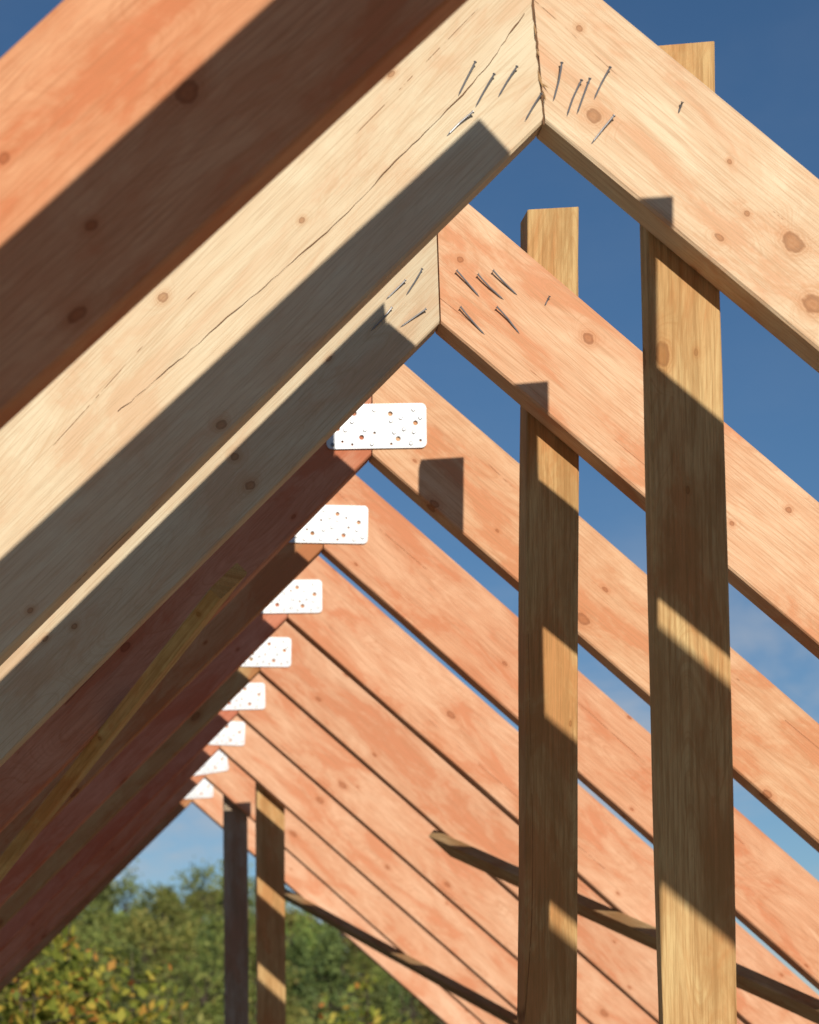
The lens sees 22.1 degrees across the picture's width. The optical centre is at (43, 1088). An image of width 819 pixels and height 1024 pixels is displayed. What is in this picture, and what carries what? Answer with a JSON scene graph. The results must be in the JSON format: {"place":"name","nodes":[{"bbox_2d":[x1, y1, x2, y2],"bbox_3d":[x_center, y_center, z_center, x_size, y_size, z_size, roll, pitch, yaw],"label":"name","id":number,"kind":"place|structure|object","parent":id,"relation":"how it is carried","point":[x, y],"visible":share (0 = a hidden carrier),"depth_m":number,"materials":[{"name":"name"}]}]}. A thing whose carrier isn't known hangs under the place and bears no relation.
{"place":"outdoors","nodes":[
{"label":"outdoors","id":0,"kind":"place"},
{"bbox_2d":[24,956,442,1023],"bbox_3d":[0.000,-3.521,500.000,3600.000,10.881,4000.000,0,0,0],"label":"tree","id":1,"kind":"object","parent":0,"point":[251,1022],"depth_m":77.15,"materials":[{"name":"green plant"}]},
{"bbox_2d":[0,985,20,1022],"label":"leafy tree","id":2,"kind":"object","parent":1,"relation":"on","point":[3,994],"visible":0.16,"depth_m":56.19,"materials":[{"name":"green plant"}]},
{"bbox_2d":[8,966,38,1011],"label":"leafy tree","id":3,"kind":"object","parent":1,"relation":"on","point":[25,991],"visible":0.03,"depth_m":70.83,"materials":[{"name":"green plant"}]},
{"bbox_2d":[0,942,125,1023],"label":"autumn shrub","id":4,"kind":"object","parent":1,"relation":"on","point":[29,986],"visible":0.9,"depth_m":12.52,"materials":[{"name":"green plant"}]},
{"bbox_2d":[0,923,137,1023],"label":"autumn shrub","id":5,"kind":"object","parent":1,"relation":"on","point":[78,981],"visible":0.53,"depth_m":13.39,"materials":[{"name":"green plant"}]},
{"bbox_2d":[36,933,108,984],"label":"leafy tree","id":6,"kind":"object","parent":1,"relation":"on","point":[40,962],"visible":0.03,"depth_m":71.60,"materials":[{"name":"green plant"}]},
{"bbox_2d":[42,898,127,958],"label":"leafy tree","id":7,"kind":"object","parent":1,"relation":"on","point":[104,907],"visible":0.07,"depth_m":87.84,"materials":[{"name":"green plant"}]},
{"bbox_2d":[28,911,152,1022],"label":"leafy tree","id":8,"kind":"object","parent":1,"relation":"on","point":[106,974],"visible":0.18,"depth_m":54.69,"materials":[{"name":"green plant"}]},
{"bbox_2d":[45,897,140,974],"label":"leafy tree","id":9,"kind":"object","parent":1,"relation":"on","point":[91,915],"visible":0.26,"depth_m":77.53,"materials":[{"name":"green plant"}]},
{"bbox_2d":[43,924,145,1000],"bbox_3d":[1.403,-3.580,65.526,3.657,3.599,3.516,0,0,10],"label":"leafy tree","id":10,"kind":"object","parent":1,"relation":"on","point":[96,936],"visible":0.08,"depth_m":64.93,"materials":[{"name":"green plant"}]},
{"bbox_2d":[88,882,119,925],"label":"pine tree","id":11,"kind":"object","parent":1,"relation":"on","point":[106,892],"visible":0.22,"depth_m":103.84,"materials":[{"name":"green plant"}]},
{"bbox_2d":[22,943,187,1023],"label":"autumn shrub","id":12,"kind":"object","parent":1,"relation":"on","point":[142,1014],"visible":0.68,"depth_m":14.45,"materials":[{"name":"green plant"}]},
{"bbox_2d":[86,920,126,944],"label":"leafy tree","id":13,"kind":"object","parent":1,"relation":"on","point":[105,926],"visible":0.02,"depth_m":94.61,"materials":[{"name":"green plant"}]},
{"bbox_2d":[99,859,156,933],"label":"leafy tree","id":14,"kind":"object","parent":1,"relation":"on","point":[119,889],"visible":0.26,"depth_m":111.28,"materials":[{"name":"green plant"}]},
{"bbox_2d":[100,909,155,968],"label":"leafy tree","id":15,"kind":"object","parent":1,"relation":"on","point":[117,920],"visible":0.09,"depth_m":84.50,"materials":[{"name":"green plant"}]},
{"bbox_2d":[104,943,156,1023],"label":"pine tree","id":16,"kind":"object","parent":1,"relation":"on","point":[136,970],"visible":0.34,"depth_m":59.30,"materials":[{"name":"green plant"}]},
{"bbox_2d":[125,906,161,943],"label":"leafy tree","id":17,"kind":"object","parent":1,"relation":"on","point":[143,907],"visible":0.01,"depth_m":98.85,"materials":[{"name":"green plant"}]},
{"bbox_2d":[111,909,183,991],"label":"leafy tree","id":18,"kind":"object","parent":1,"relation":"on","point":[145,933],"visible":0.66,"depth_m":78.12,"materials":[{"name":"green plant"}]},
{"bbox_2d":[126,882,188,933],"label":"leafy tree","id":19,"kind":"object","parent":1,"relation":"on","point":[166,892],"visible":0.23,"depth_m":105.83,"materials":[{"name":"green plant"}]},
{"bbox_2d":[136,894,198,962],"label":"leafy tree","id":20,"kind":"object","parent":1,"relation":"on","point":[162,904],"visible":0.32,"depth_m":88.81,"materials":[{"name":"green plant"}]},
{"bbox_2d":[160,1001,185,1023],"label":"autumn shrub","id":21,"kind":"object","parent":1,"relation":"on","point":[174,1013],"visible":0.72,"depth_m":15.55,"materials":[{"name":"green plant"}]},
{"bbox_2d":[164,892,184,929],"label":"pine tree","id":22,"kind":"object","parent":1,"relation":"on","point":[177,898],"visible":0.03,"depth_m":111.75,"materials":[{"name":"green plant"}]},
{"bbox_2d":[137,933,219,1023],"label":"leafy tree","id":23,"kind":"object","parent":1,"relation":"on","point":[161,975],"visible":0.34,"depth_m":66.57,"materials":[{"name":"green plant"}]},
{"bbox_2d":[167,921,223,979],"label":"leafy tree","id":24,"kind":"object","parent":1,"relation":"on","point":[187,937],"visible":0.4,"depth_m":80.55,"materials":[{"name":"green plant"}]},
{"bbox_2d":[168,871,222,936],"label":"leafy tree","id":25,"kind":"object","parent":1,"relation":"on","point":[184,896],"visible":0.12,"depth_m":106.44,"materials":[{"name":"green plant"}]},
{"bbox_2d":[172,888,223,937],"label":"leafy tree","id":26,"kind":"object","parent":1,"relation":"on","point":[197,900],"visible":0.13,"depth_m":100.33,"materials":[{"name":"green plant"}]},
{"bbox_2d":[149,919,256,1023],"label":"leafy tree","id":27,"kind":"object","parent":1,"relation":"on","point":[206,1008],"visible":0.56,"depth_m":57.34,"materials":[{"name":"green plant"}]},
{"bbox_2d":[185,928,223,1006],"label":"pine tree","id":28,"kind":"object","parent":1,"relation":"on","point":[208,936],"visible":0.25,"depth_m":73.69,"materials":[{"name":"green plant"}]},
{"bbox_2d":[161,855,255,958],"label":"leafy tree","id":29,"kind":"object","parent":1,"relation":"on","point":[197,875],"visible":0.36,"depth_m":94.41,"materials":[{"name":"green plant"}]},
{"bbox_2d":[2,939,423,1023],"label":"undergrowth","id":30,"kind":"object","parent":1,"relation":"on","point":[200,1017],"visible":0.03,"depth_m":67.77,"materials":[{"name":"green plant"}]},
{"bbox_2d":[186,902,252,959],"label":"leafy tree","id":31,"kind":"object","parent":1,"relation":"on","point":[219,931],"visible":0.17,"depth_m":86.26,"materials":[{"name":"green plant"}]},
{"bbox_2d":[189,878,252,944],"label":"leafy tree","id":32,"kind":"object","parent":1,"relation":"on","point":[220,889],"visible":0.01,"depth_m":108.01,"materials":[{"name":"green plant"}]},
{"bbox_2d":[218,907,255,941],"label":"leafy tree","id":33,"kind":"object","parent":1,"relation":"on","point":[249,920],"visible":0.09,"depth_m":88.85,"materials":[{"name":"green plant"}]},
{"bbox_2d":[218,890,255,930],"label":"leafy tree","id":34,"kind":"object","parent":1,"relation":"on","point":[252,900],"visible":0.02,"depth_m":102.50,"materials":[{"name":"green plant"}]},
{"bbox_2d":[219,925,255,985],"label":"leafy tree","id":35,"kind":"object","parent":1,"relation":"on","point":[252,935],"visible":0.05,"depth_m":80.26,"materials":[{"name":"green plant"}]},
{"bbox_2d":[221,886,299,942],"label":"leafy tree","id":36,"kind":"object","parent":1,"relation":"on","point":[254,904],"visible":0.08,"depth_m":96.13,"materials":[{"name":"green plant"}]},
{"bbox_2d":[222,940,304,1019],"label":"leafy tree","id":37,"kind":"object","parent":1,"relation":"on","point":[294,982],"visible":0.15,"depth_m":69.18,"materials":[{"name":"green plant"}]},
{"bbox_2d":[286,996,303,1023],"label":"leafy tree","id":38,"kind":"object","parent":1,"relation":"on","point":[293,1013],"visible":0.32,"depth_m":57.97,"materials":[{"name":"green plant"}]},
{"bbox_2d":[285,934,319,1010],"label":"pine tree","id":39,"kind":"object","parent":1,"relation":"on","point":[299,956],"visible":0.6,"depth_m":72.81,"materials":[{"name":"green plant"}]},
{"bbox_2d":[285,906,320,952],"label":"leafy tree","id":40,"kind":"object","parent":1,"relation":"on","point":[289,921],"visible":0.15,"depth_m":90.38,"materials":[{"name":"green plant"}]},
{"bbox_2d":[285,908,333,978],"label":"leafy tree","id":41,"kind":"object","parent":1,"relation":"on","point":[310,940],"visible":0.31,"depth_m":82.69,"materials":[{"name":"green plant"}]},
{"bbox_2d":[286,993,367,1023],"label":"autumn shrub","id":42,"kind":"object","parent":1,"relation":"on","point":[326,1015],"visible":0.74,"depth_m":18.31,"materials":[{"name":"green plant"}]},
{"bbox_2d":[296,928,362,1023],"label":"pine tree","id":43,"kind":"object","parent":1,"relation":"on","point":[328,980],"visible":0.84,"depth_m":64.86,"materials":[{"name":"green plant"}]},
{"bbox_2d":[312,917,369,973],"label":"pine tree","id":44,"kind":"object","parent":1,"relation":"on","point":[342,960],"visible":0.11,"depth_m":88.47,"materials":[{"name":"green plant"}]},
{"bbox_2d":[345,951,387,997],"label":"leafy tree","id":45,"kind":"object","parent":1,"relation":"on","point":[362,958],"visible":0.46,"depth_m":78.01,"materials":[{"name":"green plant"}]},
{"bbox_2d":[341,938,391,987],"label":"leafy tree","id":46,"kind":"object","parent":1,"relation":"on","point":[352,945],"visible":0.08,"depth_m":82.58,"materials":[{"name":"green plant"}]},
{"bbox_2d":[355,983,389,1023],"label":"pine tree","id":47,"kind":"object","parent":1,"relation":"on","point":[378,993],"visible":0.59,"depth_m":55.32,"materials":[{"name":"green plant"}]},
{"bbox_2d":[314,970,434,1023],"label":"autumn shrub","id":48,"kind":"object","parent":1,"relation":"on","point":[371,1012],"visible":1,"depth_m":17.57,"materials":[{"name":"green plant"}]},
{"bbox_2d":[362,966,431,1023],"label":"leafy tree","id":49,"kind":"object","parent":1,"relation":"on","point":[380,972],"visible":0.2,"depth_m":63.75,"materials":[{"name":"green plant"}]},
{"bbox_2d":[380,973,425,1022],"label":"pine tree","id":50,"kind":"object","parent":1,"relation":"on","point":[389,991],"visible":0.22,"depth_m":71.34,"materials":[{"name":"green plant"}]},
{"bbox_2d":[412,1001,443,1023],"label":"leafy tree","id":51,"kind":"object","parent":1,"relation":"on","point":[435,1020],"visible":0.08,"depth_m":56.59,"materials":[{"name":"green plant"}]},
{"bbox_2d":[0,0,818,994],"label":"sky","id":52,"kind":"structure","parent":0,"point":[767,51],"materials":[{"name":"blue"}]},
{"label":"floor","id":53,"kind":"structure","parent":0,"visible":0},
{"bbox_2d":[0,791,191,991],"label":"rafter","id":54,"kind":"object","parent":53,"relation":"on","point":[125,862],"visible":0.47,"depth_m":8.96,"materials":[{"name":"brown wood"}]},
{"bbox_2d":[184,778,212,798],"bbox_3d":[0.652,-1.323,8.959,0.186,0.089,0.002,-3,0,0],"label":"nail plate","id":55,"kind":"object","parent":54,"relation":"attached to","point":[199,788],"visible":0.41,"depth_m":8.96,"materials":[{"name":"silver metal"}]},
{"bbox_2d":[0,766,204,981],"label":"rafter","id":56,"kind":"object","parent":53,"relation":"on","point":[123,852],"visible":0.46,"depth_m":8.27,"materials":[{"name":"brown wood"}]},
{"bbox_2d":[194,750,228,775],"bbox_3d":[0.653,-1.323,8.261,0.186,0.089,0.002,-9,0,0],"label":"nail plate","id":57,"kind":"object","parent":56,"relation":"attached to","point":[216,757],"visible":0.48,"depth_m":8.26,"materials":[{"name":"silver metal"}]},
{"bbox_2d":[0,736,219,969],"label":"rafter","id":58,"kind":"object","parent":53,"relation":"on","point":[92,868],"visible":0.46,"depth_m":7.57,"materials":[{"name":"brown wood"}]},
{"bbox_2d":[0,700,237,951],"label":"rafter","id":59,"kind":"object","parent":53,"relation":"on","point":[99,841],"visible":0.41,"depth_m":6.86,"materials":[{"name":"brown wood"}]},
{"bbox_2d":[222,683,264,709],"bbox_3d":[0.653,-1.323,6.859,0.186,0.089,0.002,-1,0,0],"label":"nail plate","id":60,"kind":"object","parent":59,"relation":"attached to","point":[252,697],"visible":0.49,"depth_m":6.86,"materials":[{"name":"silver metal"}]},
{"bbox_2d":[0,649,259,928],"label":"rafter","id":61,"kind":"object","parent":53,"relation":"on","point":[170,748],"visible":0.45,"depth_m":6.16,"materials":[{"name":"brown wood"}]},
{"bbox_2d":[0,603,286,906],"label":"rafter","id":62,"kind":"object","parent":53,"relation":"on","point":[56,833],"visible":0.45,"depth_m":5.47,"materials":[{"name":"brown wood"}]},
{"bbox_2d":[0,519,322,854],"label":"rafter","id":63,"kind":"object","parent":53,"relation":"on","point":[255,597],"visible":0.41,"depth_m":4.77,"materials":[{"name":"brown wood"}]},
{"bbox_2d":[0,397,370,832],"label":"rafter","id":64,"kind":"object","parent":53,"relation":"on","point":[44,755],"visible":0.34,"depth_m":4.06,"materials":[{"name":"brown wood"}]},
{"bbox_2d":[0,563,246,881],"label":"brace","id":65,"kind":"object","parent":64,"relation":"attached to","point":[195,622],"visible":1,"depth_m":4.00,"materials":[{"name":"brown wood"}]},
{"bbox_2d":[0,235,438,766],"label":"rafter","id":66,"kind":"object","parent":53,"relation":"on","point":[118,599],"visible":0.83,"depth_m":3.36,"materials":[{"name":"wood"}]},
{"bbox_2d":[0,0,467,429],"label":"rafter","id":67,"kind":"object","parent":53,"relation":"on","point":[147,147],"visible":1,"depth_m":1.83,"materials":[{"name":"brown wood"}]},
{"bbox_2d":[223,795,248,1023],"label":"post","id":68,"kind":"object","parent":53,"relation":"on","point":[236,931],"visible":0.87,"depth_m":8.32,"materials":[{"name":"brown wood"}]},
{"bbox_2d":[255,782,285,1023],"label":"post","id":69,"kind":"object","parent":53,"relation":"on","point":[270,898],"visible":0.84,"depth_m":7.62,"materials":[{"name":"brown wood"}]},
{"bbox_2d":[0,0,544,665],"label":"rafter","id":70,"kind":"object","parent":53,"relation":"on","point":[128,426],"visible":0.94,"depth_m":2.66,"materials":[{"name":"wood"}]},
{"bbox_2d":[192,780,481,1023],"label":"rafter","id":71,"kind":"object","parent":53,"relation":"on","point":[436,1000],"visible":0.36,"depth_m":8.96,"materials":[{"name":"orange wood"}]},
{"bbox_2d":[205,752,516,1023],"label":"rafter","id":72,"kind":"object","parent":53,"relation":"on","point":[360,895],"visible":0.46,"depth_m":8.27,"materials":[{"name":"brown wood"}]},
{"bbox_2d":[219,716,588,1023],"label":"rafter","id":73,"kind":"object","parent":53,"relation":"on","point":[400,884],"visible":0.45,"depth_m":7.57,"materials":[{"name":"brown wood"}]},
{"bbox_2d":[208,721,244,745],"bbox_3d":[0.655,-1.323,7.563,0.186,0.089,0.002,2,0,0],"label":"nail plate","id":74,"kind":"object","parent":73,"relation":"attached to","point":[233,728],"visible":0.53,"depth_m":7.56,"materials":[{"name":"silver metal"}]},
{"bbox_2d":[285,888,516,1023],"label":"brace","id":75,"kind":"object","parent":73,"relation":"attached to","point":[483,1003],"visible":0.91,"depth_m":8.28,"materials":[{"name":"brown wood"}]},
{"bbox_2d":[237,673,656,1023],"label":"rafter","id":76,"kind":"object","parent":53,"relation":"on","point":[340,775],"visible":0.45,"depth_m":6.86,"materials":[{"name":"brown wood"}]},
{"bbox_2d":[259,621,743,1023],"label":"rafter","id":77,"kind":"object","parent":53,"relation":"on","point":[377,739],"visible":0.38,"depth_m":6.16,"materials":[{"name":"brown wood"}]},
{"bbox_2d":[241,637,290,666],"bbox_3d":[0.656,-1.323,6.158,0.186,0.089,0.004,0,0,0],"label":"nail plate","id":78,"kind":"object","parent":77,"relation":"attached to","point":[271,652],"visible":0.7,"depth_m":6.16,"materials":[{"name":"metal"}]},
{"bbox_2d":[517,207,578,1023],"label":"post","id":79,"kind":"object","parent":53,"relation":"on","point":[548,698],"visible":0.82,"depth_m":3.42,"materials":[{"name":"brown wood"}]},
{"bbox_2d":[286,556,818,1023],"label":"rafter","id":80,"kind":"object","parent":53,"relation":"on","point":[406,680],"visible":0.66,"depth_m":5.47,"materials":[{"name":"brown wood"}]},
{"bbox_2d":[261,580,321,612],"bbox_3d":[0.655,-1.323,5.464,0.186,0.089,0.004,-1,0,0],"label":"nail plate","id":81,"kind":"object","parent":80,"relation":"attached to","point":[286,599],"visible":0.77,"depth_m":5.46,"materials":[{"name":"metal"}]},
{"bbox_2d":[321,475,818,989],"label":"rafter","id":82,"kind":"object","parent":53,"relation":"on","point":[431,595],"visible":0.73,"depth_m":4.77,"materials":[{"name":"brown wood"}]},
{"bbox_2d":[288,505,367,543],"bbox_3d":[0.659,-1.323,4.763,0.200,0.089,0.004,1,0,0],"label":"nail plate","id":83,"kind":"object","parent":82,"relation":"attached to","point":[331,527],"visible":0.73,"depth_m":4.76,"materials":[{"name":"metal"}]},
{"bbox_2d":[429,830,818,1023],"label":"brace","id":84,"kind":"object","parent":82,"relation":"attached to","point":[784,996],"visible":0.71,"depth_m":5.47,"materials":[{"name":"brown wood"}]},
{"bbox_2d":[369,364,818,852],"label":"rafter","id":85,"kind":"object","parent":53,"relation":"on","point":[457,476],"visible":0.63,"depth_m":4.06,"materials":[{"name":"brown wood"}]},
{"bbox_2d":[326,403,426,448],"bbox_3d":[0.664,-1.323,4.058,0.200,0.089,0.004,-1,0,0],"label":"nail plate","id":86,"kind":"object","parent":85,"relation":"attached to","point":[367,421],"visible":0.91,"depth_m":4.06,"materials":[{"name":"metal"}]},
{"bbox_2d":[435,204,818,658],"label":"rafter","id":87,"kind":"object","parent":53,"relation":"on","point":[541,344],"visible":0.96,"depth_m":3.36,"materials":[{"name":"wood"}]},
{"bbox_2d":[533,0,818,372],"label":"rafter","id":88,"kind":"object","parent":53,"relation":"on","point":[684,164],"visible":1,"depth_m":2.66,"materials":[{"name":"wood"}]},
{"bbox_2d":[640,41,736,1023],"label":"post","id":89,"kind":"object","parent":53,"relation":"on","point":[690,680],"visible":0.81,"depth_m":2.71,"materials":[{"name":"brown wood"}]}
]}

